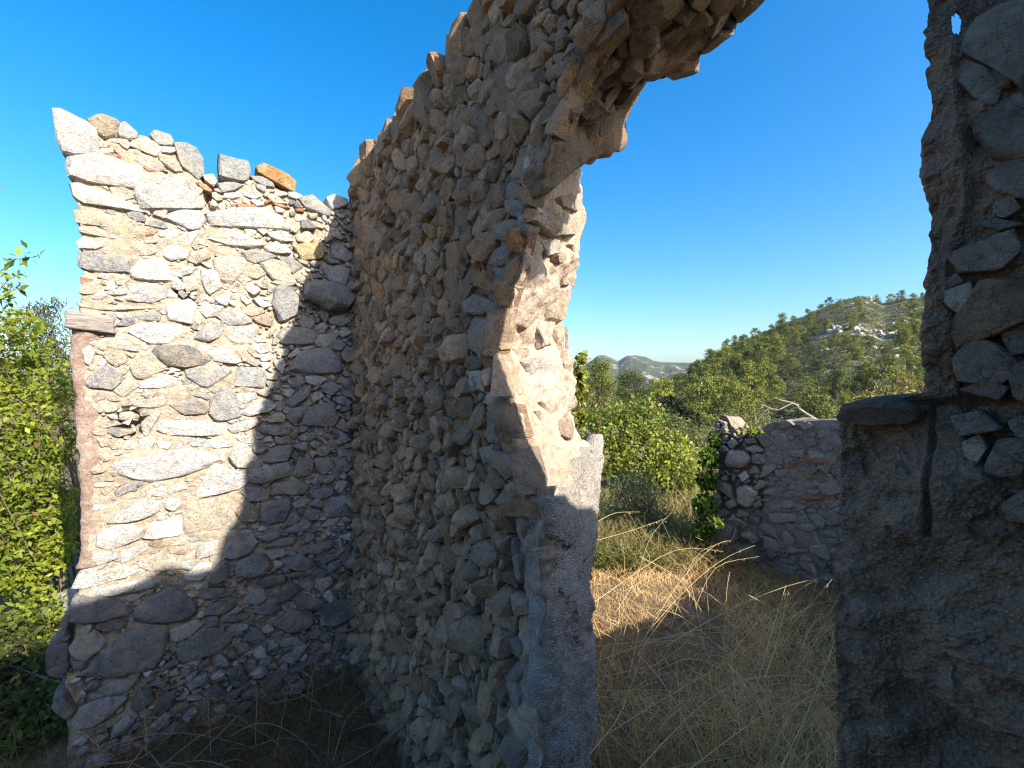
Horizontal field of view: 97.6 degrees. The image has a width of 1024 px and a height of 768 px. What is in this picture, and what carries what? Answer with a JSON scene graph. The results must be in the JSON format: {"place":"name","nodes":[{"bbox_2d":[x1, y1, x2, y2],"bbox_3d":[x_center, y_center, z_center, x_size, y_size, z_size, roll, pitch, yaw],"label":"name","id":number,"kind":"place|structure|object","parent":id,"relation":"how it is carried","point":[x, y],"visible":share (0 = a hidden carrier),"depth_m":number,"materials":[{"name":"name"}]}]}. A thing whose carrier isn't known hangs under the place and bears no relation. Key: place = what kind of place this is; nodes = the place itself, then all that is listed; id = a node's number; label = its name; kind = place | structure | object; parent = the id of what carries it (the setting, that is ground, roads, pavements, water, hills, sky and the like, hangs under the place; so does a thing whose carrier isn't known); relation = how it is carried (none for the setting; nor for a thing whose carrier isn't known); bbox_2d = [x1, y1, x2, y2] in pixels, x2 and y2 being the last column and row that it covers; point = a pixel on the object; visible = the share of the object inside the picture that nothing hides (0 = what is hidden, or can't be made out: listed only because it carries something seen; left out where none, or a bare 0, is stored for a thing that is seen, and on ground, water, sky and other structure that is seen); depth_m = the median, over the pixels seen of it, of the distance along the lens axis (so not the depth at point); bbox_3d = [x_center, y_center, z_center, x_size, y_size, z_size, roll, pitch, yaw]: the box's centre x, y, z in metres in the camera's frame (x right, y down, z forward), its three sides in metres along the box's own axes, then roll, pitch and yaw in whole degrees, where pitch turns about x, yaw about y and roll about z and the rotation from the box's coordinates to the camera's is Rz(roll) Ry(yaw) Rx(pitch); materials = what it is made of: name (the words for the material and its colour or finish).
{"place":"outdoors","nodes":[
{"label":"outdoors","id":0,"kind":"place"},
{"bbox_2d":[21,355,690,388],"bbox_3d":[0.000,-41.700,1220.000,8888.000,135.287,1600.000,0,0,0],"label":"mountain","id":1,"kind":"structure","parent":0,"point":[650,368],"depth_m":1244.01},
{"bbox_2d":[0,389,839,767],"bbox_3d":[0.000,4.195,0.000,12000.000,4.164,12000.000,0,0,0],"label":"ground","id":2,"kind":"structure","parent":0,"point":[694,635],"depth_m":3.28,"materials":[{"name":"beige plant"}]},
{"bbox_2d":[0,604,67,764],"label":"bramble patch","id":3,"kind":"object","parent":2,"relation":"on","point":[24,698],"visible":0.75,"depth_m":2.98,"materials":[{"name":"green plant"}]},
{"bbox_2d":[0,584,70,767],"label":"ground plants","id":4,"kind":"object","parent":2,"relation":"on","point":[14,736],"visible":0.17,"depth_m":2.68,"materials":[{"name":"plant"}]},
{"bbox_2d":[0,306,80,643],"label":"leafy bush","id":5,"kind":"object","parent":2,"relation":"on","point":[23,534],"visible":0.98,"depth_m":4.06,"materials":[{"name":"green plant"}]},
{"bbox_2d":[0,182,45,308],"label":"leafy branch","id":6,"kind":"object","parent":5,"relation":"attached to","point":[9,264],"visible":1,"depth_m":3.46,"materials":[{"name":"green plant"}]},
{"bbox_2d":[0,296,80,557],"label":"pine shrub","id":7,"kind":"object","parent":2,"relation":"on","point":[39,313],"visible":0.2,"depth_m":5.99,"materials":[{"name":"green plant"}]},
{"bbox_2d":[39,587,77,619],"bbox_3d":[-4.037,1.975,4.021,0.260,0.259,0.272,0,0,0],"label":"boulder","id":8,"kind":"object","parent":2,"relation":"on","point":[70,593],"visible":0.23,"depth_m":3.96,"materials":[{"name":"stone"}]},
{"bbox_2d":[45,108,356,767],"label":"stone wall","id":9,"kind":"structure","parent":2,"relation":"on","point":[210,323],"depth_m":2.87,"materials":[{"name":"stone"}]},
{"bbox_2d":[1,633,419,767],"bbox_3d":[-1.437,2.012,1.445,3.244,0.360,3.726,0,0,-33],"label":"dry weeds","id":10,"kind":"object","parent":2,"relation":"on","point":[331,699],"visible":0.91,"depth_m":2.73,"materials":[{"name":"plant"}]},
{"bbox_2d":[345,0,764,767],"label":"stone wall","id":11,"kind":"structure","parent":2,"relation":"on","point":[475,460],"depth_m":1.92,"materials":[{"name":"stone"}]},
{"bbox_2d":[572,349,601,513],"bbox_3d":[0.383,0.303,2.405,0.189,0.996,0.314,0,0,13],"label":"ivy","id":12,"kind":"object","parent":11,"relation":"attached to","point":[582,386],"visible":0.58,"depth_m":2.47,"materials":[{"name":"green plant"}]},
{"bbox_2d":[571,361,592,421],"bbox_3d":[8.716,1.497,65.877,7.953,10.896,8.576,0,0,-41],"label":"pine tree","id":13,"kind":"object","parent":2,"relation":"on","point":[574,366],"visible":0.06,"depth_m":64.92,"materials":[{"name":"green plant"}]},
{"bbox_2d":[572,356,626,424],"bbox_3d":[12.591,1.445,63.864,7.976,11.045,7.539,0,0,-41],"label":"pine tree","id":14,"kind":"object","parent":2,"relation":"on","point":[600,372],"visible":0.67,"depth_m":63.31,"materials":[{"name":"green plant"}]},
{"bbox_2d":[598,518,651,544],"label":"dry shrub","id":15,"kind":"object","parent":2,"relation":"on","point":[607,523],"visible":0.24,"depth_m":6.09,"materials":[{"name":"green plant"}]},
{"bbox_2d":[600,465,680,534],"bbox_3d":[1.846,1.811,6.537,1.083,1.251,0.904,0,0,-14],"label":"olive shrub","id":16,"kind":"object","parent":2,"relation":"on","point":[640,501],"visible":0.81,"depth_m":6.52,"materials":[{"name":"green plant"}]},
{"bbox_2d":[585,393,716,502],"bbox_3d":[2.550,1.530,8.732,2.669,2.719,1.728,0,0,0],"label":"leafy bush","id":17,"kind":"object","parent":2,"relation":"on","point":[647,437],"visible":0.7,"depth_m":8.54,"materials":[{"name":"green plant"}]},
{"bbox_2d":[641,402,675,429],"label":"round shrub","id":18,"kind":"object","parent":2,"relation":"on","point":[656,413],"visible":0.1,"depth_m":39.84,"materials":[{"name":"green plant"}]},
{"bbox_2d":[598,551,721,578],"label":"dry grass","id":19,"kind":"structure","parent":2,"relation":"on","point":[621,573],"depth_m":5.18,"materials":[{"name":"beige plant"}]},
{"bbox_2d":[643,394,702,434],"bbox_3d":[16.480,4.094,45.810,6.071,6.229,5.894,0,0,0],"label":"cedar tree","id":20,"kind":"object","parent":2,"relation":"on","point":[676,405],"visible":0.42,"depth_m":45.13,"materials":[{"name":"green plant"}]},
{"bbox_2d":[592,447,767,575],"bbox_3d":[3.146,1.813,10.271,5.913,0.768,12.315,0,0,20],"label":"wild growth","id":21,"kind":"object","parent":2,"relation":"on","point":[682,529],"visible":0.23,"depth_m":5.65,"materials":[{"name":"plant"}]},
{"bbox_2d":[659,413,704,445],"bbox_3d":[9.647,3.435,25.928,3.392,3.567,2.724,0,0,0],"label":"round shrub","id":22,"kind":"object","parent":2,"relation":"on","point":[690,432],"visible":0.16,"depth_m":25.81,"materials":[{"name":"green plant"}]},
{"bbox_2d":[662,536,718,560],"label":"plant","id":23,"kind":"object","parent":2,"relation":"on","point":[692,545],"visible":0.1,"depth_m":5.58,"materials":[{"name":"green plant"}]},
{"bbox_2d":[692,437,714,449],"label":"round shrub","id":24,"kind":"object","parent":2,"relation":"on","point":[702,442],"visible":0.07,"depth_m":19.98,"materials":[{"name":"green plant"}]},
{"bbox_2d":[696,422,713,440],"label":"round shrub","id":25,"kind":"object","parent":2,"relation":"on","point":[705,432],"visible":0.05,"depth_m":33.13,"materials":[{"name":"green plant"}]},
{"bbox_2d":[700,428,719,444],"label":"round shrub","id":26,"kind":"object","parent":2,"relation":"on","point":[712,433],"visible":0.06,"depth_m":24.14,"materials":[{"name":"green plant"}]},
{"bbox_2d":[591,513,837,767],"bbox_3d":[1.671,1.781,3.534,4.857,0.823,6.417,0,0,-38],"label":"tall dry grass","id":27,"kind":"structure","parent":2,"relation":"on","point":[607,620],"depth_m":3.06,"materials":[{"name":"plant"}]},
{"bbox_2d":[590,451,839,767],"bbox_3d":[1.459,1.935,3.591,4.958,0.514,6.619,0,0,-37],"label":"dry grass","id":28,"kind":"structure","parent":2,"relation":"on","point":[775,746],"depth_m":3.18,"materials":[{"name":"plant"}]},
{"bbox_2d":[704,404,752,435],"bbox_3d":[17.474,4.006,35.968,4.608,4.762,3.656,0,0,-22],"label":"round shrub","id":29,"kind":"object","parent":2,"relation":"on","point":[726,413],"visible":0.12,"depth_m":36.17,"materials":[{"name":"green plant"}]},
{"bbox_2d":[725,385,768,426],"bbox_3d":[33.420,3.459,63.853,5.959,6.806,6.132,0,0,-37],"label":"pine tree","id":30,"kind":"object","parent":2,"relation":"on","point":[741,399],"visible":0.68,"depth_m":63.65,"materials":[{"name":"green plant"}]},
{"bbox_2d":[742,412,766,426],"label":"round shrub","id":31,"kind":"object","parent":2,"relation":"on","point":[753,421],"visible":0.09,"depth_m":37.86,"materials":[{"name":"green plant"}]},
{"bbox_2d":[697,562,838,658],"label":"dry grass","id":32,"kind":"structure","parent":2,"relation":"on","point":[779,605],"depth_m":4.33,"materials":[{"name":"plant"}]},
{"bbox_2d":[711,415,841,588],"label":"stone wall","id":33,"kind":"structure","parent":2,"relation":"on","point":[778,492],"depth_m":5.15,"materials":[{"name":"stone"}]},
{"bbox_2d":[691,434,733,558],"bbox_3d":[2.574,1.452,5.726,0.497,1.616,1.275,0,0,32],"label":"ivy","id":34,"kind":"object","parent":33,"relation":"attached to","point":[704,506],"visible":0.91,"depth_m":5.62,"materials":[{"name":"green plant"}]},
{"bbox_2d":[733,412,765,435],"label":"plant","id":35,"kind":"object","parent":33,"relation":"on","point":[751,430],"visible":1,"depth_m":5.18,"materials":[{"name":"green plant"}]},
{"bbox_2d":[755,388,843,423],"bbox_3d":[3.404,0.258,5.290,1.050,0.426,0.045,0,0,0],"label":"dead branch","id":36,"kind":"object","parent":33,"relation":"on","point":[804,412],"visible":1,"depth_m":5.29,"materials":[{"name":"wood"}]},
{"bbox_2d":[848,375,925,401],"bbox_3d":[3.712,0.210,4.385,0.771,0.662,0.539,0,0,0],"label":"leafy bush","id":37,"kind":"object","parent":2,"relation":"on","point":[911,390],"visible":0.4,"depth_m":4.39,"materials":[{"name":"green plant"}]},
{"bbox_2d":[834,0,1023,767],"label":"stone pier","id":38,"kind":"structure","parent":2,"relation":"on","point":[929,628],"depth_m":0.73,"materials":[{"name":"stone"}]},
{"bbox_2d":[0,0,960,375],"label":"sky","id":39,"kind":"structure","parent":0,"point":[781,174],"materials":[{"name":"blue"}]},
{"bbox_2d":[726,354,738,367],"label":"pine tree","id":40,"kind":"object","parent":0,"point":[734,358],"visible":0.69,"depth_m":125.18,"materials":[{"name":"green plant"}]},
{"bbox_2d":[594,297,924,426],"bbox_3d":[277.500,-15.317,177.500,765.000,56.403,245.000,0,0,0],"label":"hill","id":41,"kind":"structure","parent":0,"point":[827,334],"depth_m":118.35,"materials":[{"name":"green plant"}]},
{"bbox_2d":[612,367,652,423],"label":"pine tree","id":42,"kind":"object","parent":41,"relation":"on","point":[634,379],"visible":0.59,"depth_m":69.55,"materials":[{"name":"green plant"}]},
{"bbox_2d":[647,378,684,413],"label":"pine tree","id":43,"kind":"object","parent":41,"relation":"on","point":[665,390],"visible":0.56,"depth_m":71.87,"materials":[{"name":"green plant"}]},
{"bbox_2d":[674,379,688,397],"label":"pine tree","id":44,"kind":"object","parent":41,"relation":"on","point":[677,388],"visible":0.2,"depth_m":98.22,"materials":[{"name":"green plant"}]},
{"bbox_2d":[678,373,711,404],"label":"pine tree","id":45,"kind":"object","parent":41,"relation":"on","point":[692,378],"visible":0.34,"depth_m":83.79,"materials":[{"name":"green plant"}]},
{"bbox_2d":[681,383,710,411],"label":"pine tree","id":46,"kind":"object","parent":41,"relation":"on","point":[685,387],"visible":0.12,"depth_m":77.16,"materials":[{"name":"green plant"}]},
{"bbox_2d":[679,374,721,427],"bbox_3d":[26.652,2.799,63.746,5.868,8.679,6.288,0,0,30],"label":"pine tree","id":47,"kind":"object","parent":41,"relation":"on","point":[701,388],"visible":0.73,"depth_m":63.29,"materials":[{"name":"green plant"}]},
{"bbox_2d":[694,361,714,396],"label":"pine tree","id":48,"kind":"object","parent":41,"relation":"on","point":[701,369],"visible":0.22,"depth_m":85.77,"materials":[{"name":"green plant"}]},
{"bbox_2d":[697,369,729,407],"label":"pine tree","id":49,"kind":"object","parent":41,"relation":"on","point":[716,372],"visible":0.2,"depth_m":79.76,"materials":[{"name":"green plant"}]},
{"bbox_2d":[703,356,725,370],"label":"pine tree","id":50,"kind":"object","parent":41,"relation":"on","point":[714,362],"visible":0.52,"depth_m":118.38,"materials":[{"name":"green plant"}]},
{"bbox_2d":[704,375,731,410],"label":"pine tree","id":51,"kind":"object","parent":41,"relation":"on","point":[718,380],"visible":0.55,"depth_m":76.40,"materials":[{"name":"green plant"}]},
{"bbox_2d":[710,403,727,421],"bbox_3d":[30.485,4.646,65.209,3.243,3.755,3.726,0,0,14],"label":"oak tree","id":52,"kind":"object","parent":41,"relation":"on","point":[718,405],"visible":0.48,"depth_m":64.75,"materials":[{"name":"green plant"}]},
{"bbox_2d":[709,394,735,415],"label":"pine tree","id":53,"kind":"object","parent":41,"relation":"on","point":[724,397],"visible":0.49,"depth_m":67.96,"materials":[{"name":"green plant"}]},
{"bbox_2d":[714,349,733,372],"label":"pine tree","id":54,"kind":"object","parent":41,"relation":"on","point":[720,354],"visible":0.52,"depth_m":124.69,"materials":[{"name":"green plant"}]},
{"bbox_2d":[721,345,732,363],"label":"pine tree","id":55,"kind":"object","parent":41,"relation":"on","point":[726,349],"visible":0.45,"depth_m":133.83,"materials":[{"name":"green plant"}]},
{"bbox_2d":[721,369,737,385],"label":"pine tree","id":56,"kind":"object","parent":41,"relation":"on","point":[729,373],"visible":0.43,"depth_m":95.90,"materials":[{"name":"green plant"}]},
{"bbox_2d":[720,379,748,413],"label":"pine tree","id":57,"kind":"object","parent":41,"relation":"on","point":[734,384],"visible":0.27,"depth_m":70.22,"materials":[{"name":"green plant"}]},
{"bbox_2d":[733,340,752,359],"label":"pine tree","id":58,"kind":"object","parent":41,"relation":"on","point":[743,343],"visible":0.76,"depth_m":135.65,"materials":[{"name":"green plant"}]},
{"bbox_2d":[736,360,772,404],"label":"pine tree","id":59,"kind":"object","parent":41,"relation":"on","point":[747,367],"visible":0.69,"depth_m":75.81,"materials":[{"name":"green plant"}]},
{"bbox_2d":[743,342,769,370],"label":"pine tree","id":60,"kind":"object","parent":41,"relation":"on","point":[758,346],"visible":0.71,"depth_m":107.44,"materials":[{"name":"green plant"}]},
{"bbox_2d":[746,388,770,412],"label":"pine tree","id":61,"kind":"object","parent":41,"relation":"on","point":[762,392],"visible":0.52,"depth_m":71.41,"materials":[{"name":"green plant"}]},
{"bbox_2d":[755,360,780,385],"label":"pine tree","id":62,"kind":"object","parent":41,"relation":"on","point":[768,366],"visible":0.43,"depth_m":86.78,"materials":[{"name":"green plant"}]},
{"bbox_2d":[760,372,784,389],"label":"oak tree","id":63,"kind":"object","parent":41,"relation":"on","point":[770,377],"visible":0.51,"depth_m":83.37,"materials":[{"name":"green plant"}]},
{"bbox_2d":[621,295,924,434],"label":"hillside scrub","id":64,"kind":"object","parent":41,"relation":"on","point":[867,349],"visible":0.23,"depth_m":111.29,"materials":[{"name":"green plant"}]},
{"bbox_2d":[764,384,786,408],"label":"pine tree","id":65,"kind":"object","parent":41,"relation":"on","point":[773,392],"visible":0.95,"depth_m":73.01,"materials":[{"name":"green plant"}]},
{"bbox_2d":[769,346,783,363],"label":"pine tree","id":66,"kind":"object","parent":41,"relation":"on","point":[774,353],"visible":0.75,"depth_m":106.21,"materials":[{"name":"green plant"}]},
{"bbox_2d":[771,377,786,395],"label":"pine tree","id":67,"kind":"object","parent":41,"relation":"on","point":[776,380],"visible":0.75,"depth_m":79.44,"materials":[{"name":"green plant"}]},
{"bbox_2d":[767,333,791,360],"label":"pine tree","id":68,"kind":"object","parent":41,"relation":"on","point":[778,343],"visible":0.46,"depth_m":117.04,"materials":[{"name":"green plant"}]},
{"bbox_2d":[768,357,795,376],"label":"oak tree","id":69,"kind":"object","parent":41,"relation":"on","point":[782,361],"visible":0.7,"depth_m":90.58,"materials":[{"name":"green plant"}]},
{"bbox_2d":[774,366,791,380],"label":"oak tree","id":70,"kind":"object","parent":41,"relation":"on","point":[784,373],"visible":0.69,"depth_m":87.83,"materials":[{"name":"green plant"}]},
{"bbox_2d":[786,387,800,403],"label":"pine tree","id":71,"kind":"object","parent":41,"relation":"on","point":[793,396],"visible":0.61,"depth_m":73.95,"materials":[{"name":"green plant"}]},
{"bbox_2d":[787,357,800,372],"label":"pine tree","id":72,"kind":"object","parent":41,"relation":"on","point":[796,365],"visible":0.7,"depth_m":93.33,"materials":[{"name":"green plant"}]},
{"bbox_2d":[792,332,800,344],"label":"pine tree","id":73,"kind":"object","parent":41,"relation":"on","point":[797,337],"visible":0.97,"depth_m":133.38,"materials":[{"name":"green plant"}]},
{"bbox_2d":[793,395,820,414],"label":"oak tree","id":74,"kind":"object","parent":41,"relation":"on","point":[798,401],"visible":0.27,"depth_m":68.48,"materials":[{"name":"green plant"}]},
{"bbox_2d":[793,381,840,418],"bbox_3d":[43.673,3.079,64.360,6.273,6.984,6.745,0,0,28],"label":"pine tree","id":75,"kind":"object","parent":41,"relation":"on","point":[812,408],"visible":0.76,"depth_m":64.50,"materials":[{"name":"green plant"}]},
{"bbox_2d":[806,378,831,401],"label":"oak tree","id":76,"kind":"object","parent":41,"relation":"on","point":[823,384],"visible":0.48,"depth_m":72.93,"materials":[{"name":"green plant"}]},
{"bbox_2d":[811,354,826,366],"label":"oak tree","id":77,"kind":"object","parent":41,"relation":"on","point":[819,362],"visible":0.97,"depth_m":90.35,"materials":[{"name":"green plant"}]},
{"bbox_2d":[822,318,832,328],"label":"pine tree","id":78,"kind":"object","parent":41,"relation":"on","point":[826,325],"visible":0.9,"depth_m":133.57,"materials":[{"name":"green plant"}]},
{"bbox_2d":[828,333,841,344],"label":"pine tree","id":79,"kind":"object","parent":41,"relation":"on","point":[835,339],"visible":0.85,"depth_m":116.91,"materials":[{"name":"green plant"}]},
{"bbox_2d":[829,367,852,392],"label":"pine tree","id":80,"kind":"object","parent":41,"relation":"on","point":[839,374],"visible":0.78,"depth_m":73.11,"materials":[{"name":"green plant"}]},
{"bbox_2d":[835,390,853,413],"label":"pine tree","id":81,"kind":"object","parent":41,"relation":"on","point":[844,396],"visible":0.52,"depth_m":66.81,"materials":[{"name":"green plant"}]},
{"bbox_2d":[838,354,850,366],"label":"pine tree","id":82,"kind":"object","parent":41,"relation":"on","point":[843,358],"visible":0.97,"depth_m":86.11,"materials":[{"name":"green plant"}]},
{"bbox_2d":[841,314,856,329],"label":"pine tree","id":83,"kind":"object","parent":41,"relation":"on","point":[848,317],"visible":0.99,"depth_m":127.96,"materials":[{"name":"green plant"}]},
{"bbox_2d":[834,379,868,401],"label":"oak tree","id":84,"kind":"object","parent":41,"relation":"on","point":[857,385],"visible":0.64,"depth_m":69.40,"materials":[{"name":"green plant"}]},
{"bbox_2d":[845,333,865,350],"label":"pine tree","id":85,"kind":"object","parent":41,"relation":"on","point":[854,337],"visible":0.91,"depth_m":96.73,"materials":[{"name":"green plant"}]},
{"bbox_2d":[849,346,865,359],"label":"pine tree","id":86,"kind":"object","parent":41,"relation":"on","point":[856,354],"visible":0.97,"depth_m":88.89,"materials":[{"name":"green plant"}]},
{"bbox_2d":[794,296,921,369],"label":"rock outcrops","id":87,"kind":"object","parent":41,"relation":"on","point":[837,329],"visible":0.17,"depth_m":127.62,"materials":[{"name":"stone"}]},
{"bbox_2d":[848,360,883,391],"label":"pine tree","id":88,"kind":"object","parent":41,"relation":"on","point":[867,369],"visible":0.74,"depth_m":72.97,"materials":[{"name":"green plant"}]},
{"bbox_2d":[859,335,876,347],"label":"oak tree","id":89,"kind":"object","parent":41,"relation":"on","point":[869,343],"visible":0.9,"depth_m":105.14,"materials":[{"name":"green plant"}]},
{"bbox_2d":[879,351,905,372],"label":"pine tree","id":90,"kind":"object","parent":41,"relation":"on","point":[892,362],"visible":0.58,"depth_m":82.58,"materials":[{"name":"green plant"}]},
{"bbox_2d":[877,364,916,394],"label":"pine tree","id":91,"kind":"object","parent":41,"relation":"on","point":[893,371],"visible":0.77,"depth_m":70.88,"materials":[{"name":"green plant"}]},
{"bbox_2d":[890,322,907,336],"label":"pine tree","id":92,"kind":"object","parent":41,"relation":"on","point":[897,326],"visible":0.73,"depth_m":121.92,"materials":[{"name":"green plant"}]},
{"bbox_2d":[894,289,907,301],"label":"pine tree","id":93,"kind":"object","parent":41,"relation":"on","point":[901,293],"visible":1,"depth_m":203.51,"materials":[{"name":"green plant"}]},
{"bbox_2d":[894,328,912,347],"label":"pine tree","id":94,"kind":"object","parent":41,"relation":"on","point":[904,334],"visible":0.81,"depth_m":100.39,"materials":[{"name":"green plant"}]},
{"bbox_2d":[899,316,911,328],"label":"pine tree","id":95,"kind":"object","parent":41,"relation":"on","point":[902,319],"visible":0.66,"depth_m":127.97,"materials":[{"name":"green plant"}]},
{"bbox_2d":[896,343,920,366],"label":"pine tree","id":96,"kind":"object","parent":41,"relation":"on","point":[904,352],"visible":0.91,"depth_m":85.60,"materials":[{"name":"green plant"}]},
{"bbox_2d":[905,312,915,324],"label":"pine tree","id":97,"kind":"object","parent":41,"relation":"on","point":[912,315],"visible":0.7,"depth_m":134.72,"materials":[{"name":"green plant"}]},
{"bbox_2d":[906,303,920,314],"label":"pine tree","id":98,"kind":"object","parent":41,"relation":"on","point":[913,306],"visible":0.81,"depth_m":154.05,"materials":[{"name":"green plant"}]},
{"bbox_2d":[910,319,921,333],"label":"pine tree","id":99,"kind":"object","parent":41,"relation":"on","point":[917,323],"visible":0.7,"depth_m":121.39,"materials":[{"name":"green plant"}]},
{"bbox_2d":[909,366,923,387],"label":"pine tree","id":100,"kind":"object","parent":41,"relation":"on","point":[918,371],"visible":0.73,"depth_m":75.12,"materials":[{"name":"green plant"}]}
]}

